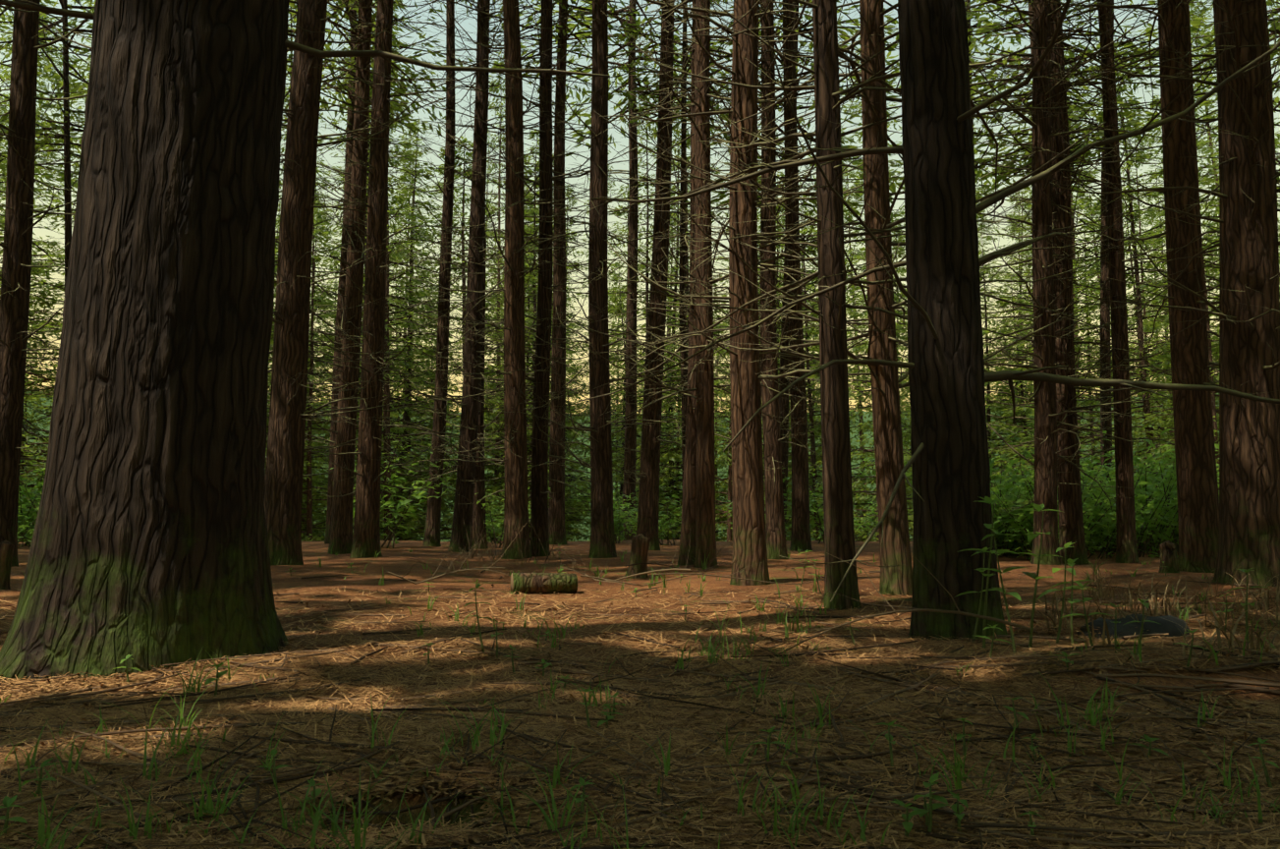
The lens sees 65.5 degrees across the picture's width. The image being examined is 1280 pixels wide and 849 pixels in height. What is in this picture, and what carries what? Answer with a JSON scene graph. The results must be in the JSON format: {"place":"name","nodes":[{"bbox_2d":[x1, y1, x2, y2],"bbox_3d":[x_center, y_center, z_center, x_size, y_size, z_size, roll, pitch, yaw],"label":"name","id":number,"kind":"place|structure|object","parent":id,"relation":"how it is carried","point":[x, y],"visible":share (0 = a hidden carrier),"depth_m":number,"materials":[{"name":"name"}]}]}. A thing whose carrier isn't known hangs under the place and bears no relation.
{"place":"outdoors","nodes":[
{"label":"outdoors","id":0,"kind":"place"},
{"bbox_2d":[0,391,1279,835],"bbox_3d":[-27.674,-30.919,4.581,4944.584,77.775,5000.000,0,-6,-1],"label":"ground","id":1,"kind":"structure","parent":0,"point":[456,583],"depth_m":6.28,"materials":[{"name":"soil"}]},
{"bbox_2d":[0,540,14,589],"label":"stump","id":2,"kind":"object","parent":1,"relation":"on","point":[6,551],"visible":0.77,"depth_m":7.49,"materials":[{"name":"wood"}]},
{"bbox_2d":[0,0,75,540],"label":"tree","id":3,"kind":"object","parent":1,"relation":"on","point":[52,153],"visible":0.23,"depth_m":44.90,"materials":[{"name":"green plant"}]},
{"bbox_2d":[0,0,81,284],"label":"tree","id":4,"kind":"object","parent":1,"relation":"on","point":[48,177],"visible":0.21,"depth_m":32.65,"materials":[{"name":"green plant"}]},
{"bbox_2d":[0,0,82,542],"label":"tree","id":5,"kind":"object","parent":1,"relation":"on","point":[34,253],"visible":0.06,"depth_m":48.11,"materials":[{"name":"green plant"}]},
{"bbox_2d":[0,0,92,566],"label":"tree","id":6,"kind":"object","parent":1,"relation":"on","point":[17,246],"visible":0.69,"depth_m":11.90,"materials":[{"name":"green plant"}]},
{"bbox_2d":[0,0,95,470],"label":"tree","id":7,"kind":"object","parent":1,"relation":"on","point":[68,143],"visible":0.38,"depth_m":24.90,"materials":[{"name":"green plant"}]},
{"bbox_2d":[0,0,95,503],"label":"tree","id":8,"kind":"object","parent":1,"relation":"on","point":[50,327],"visible":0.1,"depth_m":44.80,"materials":[{"name":"green plant"}]},
{"bbox_2d":[0,0,610,682],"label":"tree","id":9,"kind":"object","parent":1,"relation":"on","point":[149,546],"visible":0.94,"depth_m":3.65,"materials":[{"name":"brown plant"}]},
{"bbox_2d":[265,0,357,540],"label":"tree","id":10,"kind":"object","parent":1,"relation":"on","point":[317,211],"visible":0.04,"depth_m":51.92,"materials":[{"name":"green plant"}]},
{"bbox_2d":[266,208,360,541],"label":"tree","id":11,"kind":"object","parent":1,"relation":"on","point":[308,491],"visible":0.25,"depth_m":42.51,"materials":[{"name":"green plant"}]},
{"bbox_2d":[301,193,335,541],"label":"tree","id":12,"kind":"object","parent":1,"relation":"on","point":[319,321],"visible":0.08,"depth_m":63.54,"materials":[{"name":"green plant"}]},
{"bbox_2d":[267,0,443,476],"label":"tree","id":13,"kind":"object","parent":1,"relation":"on","point":[352,60],"visible":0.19,"depth_m":22.85,"materials":[{"name":"green plant"}]},
{"bbox_2d":[263,0,459,565],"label":"tree","id":14,"kind":"object","parent":1,"relation":"on","point":[284,470],"visible":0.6,"depth_m":12.27,"materials":[{"name":"green plant"}]},
{"bbox_2d":[267,0,458,554],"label":"tree","id":15,"kind":"object","parent":1,"relation":"on","point":[341,533],"visible":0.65,"depth_m":17.48,"materials":[{"name":"green plant"}]},
{"bbox_2d":[302,0,452,541],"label":"tree","id":16,"kind":"object","parent":1,"relation":"on","point":[402,360],"visible":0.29,"depth_m":51.64,"materials":[{"name":"green plant"}]},
{"bbox_2d":[267,0,490,557],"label":"tree","id":17,"kind":"object","parent":1,"relation":"on","point":[366,528],"visible":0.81,"depth_m":15.34,"materials":[{"name":"green plant"}]},
{"bbox_2d":[283,0,474,543],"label":"tree","id":18,"kind":"object","parent":1,"relation":"on","point":[346,187],"visible":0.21,"depth_m":24.74,"materials":[{"name":"green plant"}]},
{"bbox_2d":[304,0,461,542],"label":"tree","id":19,"kind":"object","parent":1,"relation":"on","point":[387,435],"visible":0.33,"depth_m":49.61,"materials":[{"name":"green plant"}]},
{"bbox_2d":[330,441,451,548],"bbox_3d":[-4.992,1.400,19.440,2.326,2.140,2.822,0,-6,4],"label":"bush","id":20,"kind":"object","parent":1,"relation":"on","point":[419,494],"visible":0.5,"depth_m":19.37,"materials":[{"name":"green plant"}]},
{"bbox_2d":[352,119,461,540],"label":"tree","id":21,"kind":"object","parent":1,"relation":"on","point":[404,192],"visible":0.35,"depth_m":56.51,"materials":[{"name":"green plant"}]},
{"bbox_2d":[356,160,457,540],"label":"tree","id":22,"kind":"object","parent":1,"relation":"on","point":[423,231],"visible":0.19,"depth_m":64.57,"materials":[{"name":"green plant"}]},
{"bbox_2d":[389,115,445,539],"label":"tree","id":23,"kind":"object","parent":1,"relation":"on","point":[415,134],"visible":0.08,"depth_m":71.38,"materials":[{"name":"green plant"}]},
{"bbox_2d":[392,146,486,541],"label":"tree","id":24,"kind":"object","parent":1,"relation":"on","point":[440,193],"visible":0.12,"depth_m":68.61,"materials":[{"name":"green plant"}]},
{"bbox_2d":[371,0,524,546],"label":"tree","id":25,"kind":"object","parent":1,"relation":"on","point":[432,526],"visible":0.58,"depth_m":20.84,"materials":[{"name":"green plant"}]},
{"bbox_2d":[380,136,533,542],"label":"tree","id":26,"kind":"object","parent":1,"relation":"on","point":[464,234],"visible":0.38,"depth_m":51.74,"materials":[{"name":"green plant"}]},
{"bbox_2d":[444,128,504,541],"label":"tree","id":27,"kind":"object","parent":1,"relation":"on","point":[457,361],"visible":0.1,"depth_m":60.19,"materials":[{"name":"green plant"}]},
{"bbox_2d":[387,0,573,552],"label":"tree","id":28,"kind":"object","parent":1,"relation":"on","point":[463,511],"visible":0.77,"depth_m":18.39,"materials":[{"name":"green plant"}]},
{"bbox_2d":[390,0,581,549],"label":"tree","id":29,"kind":"object","parent":1,"relation":"on","point":[478,513],"visible":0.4,"depth_m":20.12,"materials":[{"name":"green plant"}]},
{"bbox_2d":[444,54,537,541],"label":"tree","id":30,"kind":"object","parent":1,"relation":"on","point":[494,209],"visible":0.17,"depth_m":58.74,"materials":[{"name":"green plant"}]},
{"bbox_2d":[407,0,640,558],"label":"tree","id":31,"kind":"object","parent":1,"relation":"on","point":[516,511],"visible":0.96,"depth_m":14.72,"materials":[{"name":"green plant"}]},
{"bbox_2d":[484,155,566,539],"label":"tree","id":32,"kind":"object","parent":1,"relation":"on","point":[531,278],"visible":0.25,"depth_m":50.14,"materials":[{"name":"green plant"}]},
{"bbox_2d":[414,0,644,556],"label":"tree","id":33,"kind":"object","parent":1,"relation":"on","point":[538,495],"visible":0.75,"depth_m":15.09,"materials":[{"name":"green plant"}]},
{"bbox_2d":[484,130,590,541],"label":"tree","id":34,"kind":"object","parent":1,"relation":"on","point":[568,498],"visible":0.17,"depth_m":53.10,"materials":[{"name":"green plant"}]},
{"bbox_2d":[510,572,577,593],"bbox_3d":[-0.768,1.276,8.001,0.528,0.174,0.178,1,-6,-13],"label":"fallen log","id":35,"kind":"object","parent":1,"relation":"on","point":[547,583],"visible":0.88,"depth_m":7.94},
{"bbox_2d":[484,153,616,541],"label":"tree","id":36,"kind":"object","parent":1,"relation":"on","point":[567,435],"visible":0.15,"depth_m":57.40,"materials":[{"name":"green plant"}]},
{"bbox_2d":[548,183,590,541],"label":"tree","id":37,"kind":"object","parent":1,"relation":"on","point":[575,417],"visible":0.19,"depth_m":63.95,"materials":[{"name":"green plant"}]},
{"bbox_2d":[476,0,679,545],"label":"tree","id":38,"kind":"object","parent":1,"relation":"on","point":[556,510],"visible":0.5,"depth_m":23.14,"materials":[{"name":"brown plant"}]},
{"bbox_2d":[564,150,640,531],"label":"tree","id":39,"kind":"object","parent":1,"relation":"on","point":[613,246],"visible":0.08,"depth_m":73.51,"materials":[{"name":"green plant"}]},
{"bbox_2d":[501,0,712,557],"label":"tree","id":40,"kind":"object","parent":1,"relation":"on","point":[602,539],"visible":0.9,"depth_m":14.28,"materials":[{"name":"brown plant"}]},
{"bbox_2d":[489,0,731,540],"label":"tree","id":41,"kind":"object","parent":1,"relation":"on","point":[631,442],"visible":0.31,"depth_m":28.02,"materials":[{"name":"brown plant"}]},
{"bbox_2d":[564,184,682,539],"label":"tree","id":42,"kind":"object","parent":1,"relation":"on","point":[622,443],"visible":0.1,"depth_m":63.15,"materials":[{"name":"green plant"}]},
{"bbox_2d":[587,276,674,539],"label":"tree","id":43,"kind":"object","parent":1,"relation":"on","point":[612,311],"visible":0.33,"depth_m":53.54,"materials":[{"name":"green plant"}]},
{"bbox_2d":[585,97,687,539],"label":"tree","id":44,"kind":"object","parent":1,"relation":"on","point":[647,242],"visible":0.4,"depth_m":56.41,"materials":[{"name":"green plant"}]},
{"bbox_2d":[624,533,649,578],"bbox_3d":[-0.018,1.402,10.170,0.255,0.576,0.256,4,-7,15],"label":"stump","id":45,"kind":"object","parent":1,"relation":"on","point":[640,545],"visible":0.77,"depth_m":10.12,"materials":[{"name":"wood"}]},
{"bbox_2d":[0,496,1279,836],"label":"understory plants","id":46,"kind":"object","parent":1,"relation":"on","point":[906,816],"visible":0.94,"depth_m":3.15,"materials":[{"name":"green plant"}]},
{"bbox_2d":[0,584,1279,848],"bbox_3d":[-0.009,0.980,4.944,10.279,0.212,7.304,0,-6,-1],"label":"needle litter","id":47,"kind":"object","parent":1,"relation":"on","point":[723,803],"visible":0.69,"depth_m":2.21,"materials":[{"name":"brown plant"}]},
{"bbox_2d":[0,543,1279,848],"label":"grass tufts","id":48,"kind":"object","parent":1,"relation":"on","point":[475,738],"visible":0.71,"depth_m":2.01,"materials":[{"name":"plant"}]},
{"bbox_2d":[0,517,1279,848],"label":"twigs","id":49,"kind":"object","parent":1,"relation":"on","point":[1037,764],"depth_m":2.19,"materials":[{"name":"wood"}]},
{"bbox_2d":[568,0,733,550],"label":"tree","id":50,"kind":"object","parent":1,"relation":"on","point":[648,502],"visible":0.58,"depth_m":18.24,"materials":[{"name":"brown plant"}]},
{"bbox_2d":[612,138,729,538],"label":"tree","id":51,"kind":"object","parent":1,"relation":"on","point":[674,332],"visible":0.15,"depth_m":64.94,"materials":[{"name":"green plant"}]},
{"bbox_2d":[612,37,732,541],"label":"tree","id":52,"kind":"object","parent":1,"relation":"on","point":[664,425],"visible":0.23,"depth_m":56.32,"materials":[{"name":"green plant"}]},
{"bbox_2d":[608,0,761,486],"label":"tree","id":53,"kind":"object","parent":1,"relation":"on","point":[684,355],"visible":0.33,"depth_m":23.14,"materials":[{"name":"brown plant"}]},
{"bbox_2d":[551,0,849,565],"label":"tree","id":54,"kind":"object","parent":1,"relation":"on","point":[689,511],"visible":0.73,"depth_m":12.08,"materials":[{"name":"brown plant"}]},
{"bbox_2d":[581,0,856,567],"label":"tree","id":55,"kind":"object","parent":1,"relation":"on","point":[705,541],"visible":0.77,"depth_m":11.46,"materials":[{"name":"brown plant"}]},
{"bbox_2d":[674,210,764,541],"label":"tree","id":56,"kind":"object","parent":1,"relation":"on","point":[728,537],"visible":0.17,"depth_m":52.66,"materials":[{"name":"green plant"}]},
{"bbox_2d":[593,0,906,585],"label":"tree","id":57,"kind":"object","parent":1,"relation":"on","point":[749,521],"visible":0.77,"depth_m":8.88,"materials":[{"name":"brown plant"}]},
{"bbox_2d":[647,0,870,558],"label":"tree","id":58,"kind":"object","parent":1,"relation":"on","point":[775,536],"visible":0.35,"depth_m":14.15,"materials":[{"name":"brown plant"}]},
{"bbox_2d":[645,0,904,544],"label":"tree","id":59,"kind":"object","parent":1,"relation":"on","point":[783,404],"visible":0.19,"depth_m":23.78,"materials":[{"name":"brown plant"}]},
{"bbox_2d":[710,0,870,551],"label":"tree","id":60,"kind":"object","parent":1,"relation":"on","point":[801,532],"visible":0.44,"depth_m":18.00,"materials":[{"name":"brown plant"}]},
{"bbox_2d":[776,208,876,541],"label":"tree","id":61,"kind":"object","parent":1,"relation":"on","point":[807,334],"visible":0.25,"depth_m":55.90,"materials":[{"name":"green plant"}]},
{"bbox_2d":[785,451,876,543],"bbox_3d":[4.490,1.714,23.228,2.113,2.139,2.245,-1,-6,12],"label":"bush","id":62,"kind":"object","parent":1,"relation":"on","point":[819,519],"visible":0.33,"depth_m":22.87,"materials":[{"name":"green plant"}]},
{"bbox_2d":[786,117,876,540],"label":"tree","id":63,"kind":"object","parent":1,"relation":"on","point":[843,139],"visible":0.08,"depth_m":59.56,"materials":[{"name":"green plant"}]},
{"bbox_2d":[602,0,1108,610],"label":"tree","id":64,"kind":"object","parent":1,"relation":"on","point":[836,458],"visible":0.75,"depth_m":6.52,"materials":[{"name":"brown plant"}]},
{"bbox_2d":[808,151,908,540],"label":"tree","id":65,"kind":"object","parent":1,"relation":"on","point":[860,432],"visible":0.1,"depth_m":69.23,"materials":[{"name":"green plant"}]},
{"bbox_2d":[807,36,913,541],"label":"tree","id":66,"kind":"object","parent":1,"relation":"on","point":[862,452],"visible":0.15,"depth_m":53.06,"materials":[{"name":"green plant"}]},
{"bbox_2d":[844,162,913,541],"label":"tree","id":67,"kind":"object","parent":1,"relation":"on","point":[862,347],"visible":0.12,"depth_m":48.30,"materials":[{"name":"green plant"}]},
{"bbox_2d":[661,0,1143,595],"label":"tree","id":68,"kind":"object","parent":1,"relation":"on","point":[889,454],"visible":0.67,"depth_m":7.29,"materials":[{"name":"green plant"}]},
{"bbox_2d":[579,0,1279,640],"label":"tree","id":69,"kind":"object","parent":1,"relation":"on","point":[949,460],"visible":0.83,"depth_m":4.60,"materials":[{"name":"brown plant"}]},
{"bbox_2d":[854,0,1076,437],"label":"tree","id":70,"kind":"object","parent":1,"relation":"on","point":[1018,39],"visible":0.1,"depth_m":27.94,"materials":[{"name":"green plant"}]},
{"bbox_2d":[973,128,1034,469],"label":"tree","id":71,"kind":"object","parent":1,"relation":"on","point":[984,250],"visible":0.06,"depth_m":70.90,"materials":[{"name":"green plant"}]},
{"bbox_2d":[978,233,1031,486],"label":"tree","id":72,"kind":"object","parent":1,"relation":"on","point":[989,433],"visible":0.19,"depth_m":56.98,"materials":[{"name":"green plant"}]},
{"bbox_2d":[984,186,1034,484],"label":"tree","id":73,"kind":"object","parent":1,"relation":"on","point":[1011,256],"visible":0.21,"depth_m":61.89,"materials":[{"name":"green plant"}]},
{"bbox_2d":[986,276,1034,475],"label":"tree","id":74,"kind":"object","parent":1,"relation":"on","point":[1024,412],"visible":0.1,"depth_m":56.76,"materials":[{"name":"green plant"}]},
{"bbox_2d":[1003,239,1034,481],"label":"tree","id":75,"kind":"object","parent":1,"relation":"on","point":[1030,389],"visible":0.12,"depth_m":53.02,"materials":[{"name":"green plant"}]},
{"bbox_2d":[888,0,1156,467],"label":"tree","id":76,"kind":"object","parent":1,"relation":"on","point":[1003,61],"visible":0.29,"depth_m":25.76,"materials":[{"name":"green plant"}]},
{"bbox_2d":[901,0,1164,564],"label":"tree","id":77,"kind":"object","parent":1,"relation":"on","point":[1044,464],"visible":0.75,"depth_m":12.74,"materials":[{"name":"green plant"}]},
{"bbox_2d":[1002,451,1115,550],"bbox_3d":[6.293,1.205,14.918,1.649,1.627,1.552,-2,-6,17],"label":"bush","id":78,"kind":"object","parent":1,"relation":"on","point":[1018,482],"visible":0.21,"depth_m":14.87,"materials":[{"name":"green plant"}]},
{"bbox_2d":[991,453,1142,554],"bbox_3d":[6.070,1.214,14.588,1.906,1.542,1.794,0,-6,5],"label":"bush","id":79,"kind":"object","parent":1,"relation":"on","point":[1090,482],"visible":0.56,"depth_m":14.30,"materials":[{"name":"green plant"}]},
{"bbox_2d":[985,49,1165,483],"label":"tree","id":80,"kind":"object","parent":1,"relation":"on","point":[1081,281],"visible":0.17,"depth_m":44.37,"materials":[{"name":"green plant"}]},
{"bbox_2d":[1017,95,1145,474],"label":"tree","id":81,"kind":"object","parent":1,"relation":"on","point":[1083,228],"visible":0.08,"depth_m":62.76,"materials":[{"name":"green plant"}]},
{"bbox_2d":[969,0,1196,564],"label":"tree","id":82,"kind":"object","parent":1,"relation":"on","point":[1071,517],"visible":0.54,"depth_m":13.32,"materials":[{"name":"green plant"}]},
{"bbox_2d":[964,0,1212,480],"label":"tree","id":83,"kind":"object","parent":1,"relation":"on","point":[1147,30],"visible":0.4,"depth_m":21.29,"materials":[{"name":"green plant"}]},
{"bbox_2d":[983,0,1219,562],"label":"tree","id":84,"kind":"object","parent":1,"relation":"on","point":[1126,548],"visible":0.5,"depth_m":13.51,"materials":[{"name":"green plant"}]},
{"bbox_2d":[1072,226,1143,483],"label":"tree","id":85,"kind":"object","parent":1,"relation":"on","point":[1098,400],"visible":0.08,"depth_m":52.80,"materials":[{"name":"green plant"}]},
{"bbox_2d":[1057,473,1166,558],"bbox_3d":[6.868,1.401,14.933,1.842,1.324,1.518,4,-7,-37],"label":"bush","id":86,"kind":"object","parent":1,"relation":"on","point":[1114,528],"visible":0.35,"depth_m":14.78,"materials":[{"name":"green plant"}]},
{"bbox_2d":[1017,0,1215,506],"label":"tree","id":87,"kind":"object","parent":1,"relation":"on","point":[1104,317],"visible":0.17,"depth_m":26.26,"materials":[{"name":"green plant"}]},
{"bbox_2d":[1083,458,1178,557],"bbox_3d":[7.727,1.298,14.948,1.848,1.461,1.861,2,-6,-15],"label":"bush","id":88,"kind":"object","parent":1,"relation":"on","point":[1150,526],"visible":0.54,"depth_m":14.69,"materials":[{"name":"green plant"}]},
{"bbox_2d":[1077,612,1190,638],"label":"rocks","id":89,"kind":"object","parent":1,"relation":"on","point":[1169,627],"visible":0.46,"depth_m":4.94,"materials":[{"name":"stone"}]},
{"bbox_2d":[1099,169,1173,475],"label":"tree","id":90,"kind":"object","parent":1,"relation":"on","point":[1135,306],"visible":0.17,"depth_m":53.04,"materials":[{"name":"green plant"}]},
{"bbox_2d":[1106,439,1178,554],"bbox_3d":[8.632,1.228,16.150,2.201,1.966,2.671,2,-6,-15],"label":"bush","id":91,"kind":"object","parent":1,"relation":"on","point":[1172,468],"visible":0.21,"depth_m":16.01,"materials":[{"name":"green plant"}]},
{"bbox_2d":[1074,56,1219,486],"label":"tree","id":92,"kind":"object","parent":1,"relation":"on","point":[1139,292],"visible":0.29,"depth_m":44.29,"materials":[{"name":"green plant"}]},
{"bbox_2d":[1120,105,1174,500],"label":"tree","id":93,"kind":"object","parent":1,"relation":"on","point":[1156,246],"visible":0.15,"depth_m":57.00,"materials":[{"name":"green plant"}]},
{"bbox_2d":[1024,0,1279,572],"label":"tree","id":94,"kind":"object","parent":1,"relation":"on","point":[1196,491],"visible":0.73,"depth_m":10.59,"materials":[{"name":"green plant"}]},
{"bbox_2d":[1098,461,1219,556],"bbox_3d":[8.123,1.238,15.469,1.766,1.709,1.754,-4,-7,36],"label":"bush","id":95,"kind":"object","parent":1,"relation":"on","point":[1154,517],"visible":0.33,"depth_m":15.18,"materials":[{"name":"green plant"}]},
{"bbox_2d":[1040,0,1279,586],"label":"tree","id":96,"kind":"object","parent":1,"relation":"on","point":[1248,311],"visible":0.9,"depth_m":8.09,"materials":[{"name":"brown plant"}]},
{"bbox_2d":[1128,94,1220,479],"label":"tree","id":97,"kind":"object","parent":1,"relation":"on","point":[1163,227],"visible":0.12,"depth_m":49.94,"materials":[{"name":"green plant"}]},
{"bbox_2d":[1130,0,1220,490],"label":"tree","id":98,"kind":"object","parent":1,"relation":"on","point":[1160,323],"visible":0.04,"depth_m":42.22,"materials":[{"name":"green plant"}]},
{"bbox_2d":[1158,4,1279,282],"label":"tree","id":99,"kind":"object","parent":1,"relation":"on","point":[1206,103],"visible":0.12,"depth_m":23.53,"materials":[{"name":"green plant"}]},
{"bbox_2d":[1165,0,1279,433],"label":"tree","id":100,"kind":"object","parent":1,"relation":"on","point":[1216,211],"visible":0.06,"depth_m":47.55,"materials":[{"name":"green plant"}]},
{"bbox_2d":[1189,0,1279,417],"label":"tree","id":101,"kind":"object","parent":1,"relation":"on","point":[1197,129],"depth_m":55.03,"materials":[{"name":"green plant"}]},
{"bbox_2d":[0,0,1279,413],"label":"sky","id":102,"kind":"structure","parent":0,"point":[620,139],"materials":[{"name":"white"}]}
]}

